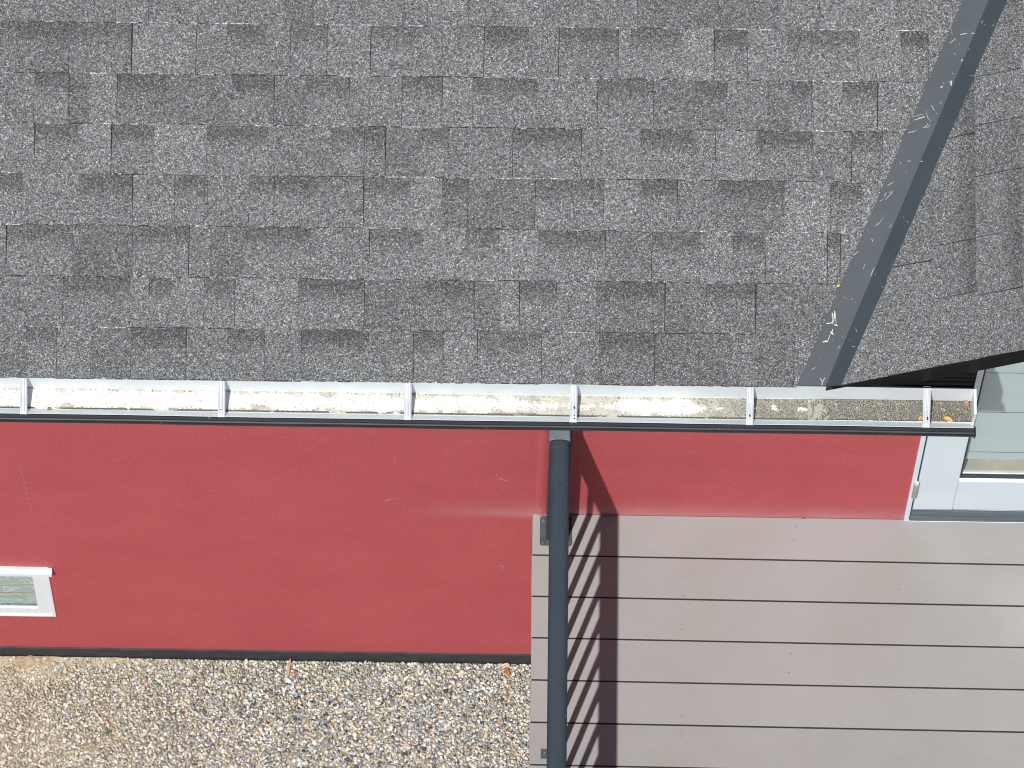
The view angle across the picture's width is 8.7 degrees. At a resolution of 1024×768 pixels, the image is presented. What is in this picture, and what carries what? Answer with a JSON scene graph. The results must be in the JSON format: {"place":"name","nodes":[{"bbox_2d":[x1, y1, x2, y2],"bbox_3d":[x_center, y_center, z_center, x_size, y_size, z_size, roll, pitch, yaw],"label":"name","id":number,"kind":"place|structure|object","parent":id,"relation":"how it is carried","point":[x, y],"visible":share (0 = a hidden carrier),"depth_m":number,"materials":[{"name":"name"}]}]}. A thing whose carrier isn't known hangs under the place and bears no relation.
{"place":"outdoors","nodes":[
{"label":"outdoors","id":0,"kind":"place"},
{"bbox_2d":[176,659,518,664],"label":"ground","id":1,"kind":"structure","parent":0,"point":[375,662],"depth_m":23.46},
{"bbox_2d":[0,656,530,767],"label":"gravel","id":2,"kind":"structure","parent":1,"relation":"on","point":[310,703],"depth_m":23.38,"materials":[{"name":"beige gravel"}]},
{"bbox_2d":[287,659,290,674],"bbox_3d":[-0.778,0.985,23.426,0.011,0.007,0.062,7,71,2],"label":"bark strip","id":3,"kind":"object","parent":2,"relation":"on","point":[288,666],"visible":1,"depth_m":23.42,"materials":[{"name":"brown plant"}]},
{"bbox_2d":[504,668,509,676],"bbox_3d":[-0.016,1.005,23.426,0.014,0.008,0.034,-22,73,-8],"label":"dry leaf","id":4,"kind":"object","parent":2,"relation":"on","point":[507,672],"visible":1,"depth_m":23.42,"materials":[{"name":"orange plant"}]},
{"bbox_2d":[0,0,1023,663],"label":"house","id":5,"kind":"structure","parent":1,"relation":"on","point":[658,198],"depth_m":19.79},
{"bbox_2d":[0,566,55,616],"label":"window","id":6,"kind":"structure","parent":5,"relation":"in","point":[24,591],"depth_m":22.84,"materials":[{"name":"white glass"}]},
{"bbox_2d":[0,387,807,419],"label":"lime crust","id":7,"kind":"object","parent":5,"relation":"on","point":[393,403],"visible":1,"depth_m":19.83},
{"bbox_2d":[826,311,837,325],"bbox_3d":[0.941,-0.194,19.758,0.034,0.012,0.043,1,71,0],"label":"bird dropping","id":8,"kind":"object","parent":5,"relation":"on","point":[833,318],"visible":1,"depth_m":19.76,"materials":[{"name":"white"}]},
{"bbox_2d":[808,399,971,421],"bbox_3d":[1.118,0.078,19.834,0.490,0.006,0.066,1,71,0],"label":"gutter debris","id":9,"kind":"object","parent":5,"relation":"on","point":[821,409],"visible":1,"depth_m":19.83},
{"bbox_2d":[833,401,970,421],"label":"crumbs","id":10,"kind":"object","parent":9,"relation":"on","point":[915,413],"visible":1,"depth_m":19.83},
{"bbox_2d":[943,416,952,421],"bbox_3d":[1.286,0.103,19.821,0.030,0.008,0.014,25,73,8],"label":"dry leaf","id":11,"kind":"object","parent":9,"relation":"on","point":[947,418],"visible":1,"depth_m":19.82,"materials":[{"name":"orange plant"}]},
{"bbox_2d":[904,362,1023,522],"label":"door","id":12,"kind":"structure","parent":5,"relation":"in","point":[980,478],"depth_m":21.42,"materials":[{"name":"white plastic"}]},
{"bbox_2d":[529,514,1023,767],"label":"deck","id":13,"kind":"structure","parent":1,"relation":"on","point":[726,642],"depth_m":21.74,"materials":[{"name":"grey wood"}]},
{"bbox_2d":[540,430,572,767],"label":"deck railing","id":14,"kind":"object","parent":13,"relation":"on","point":[556,529],"visible":0.97,"depth_m":20.65,"materials":[{"name":"metal"}]}
]}

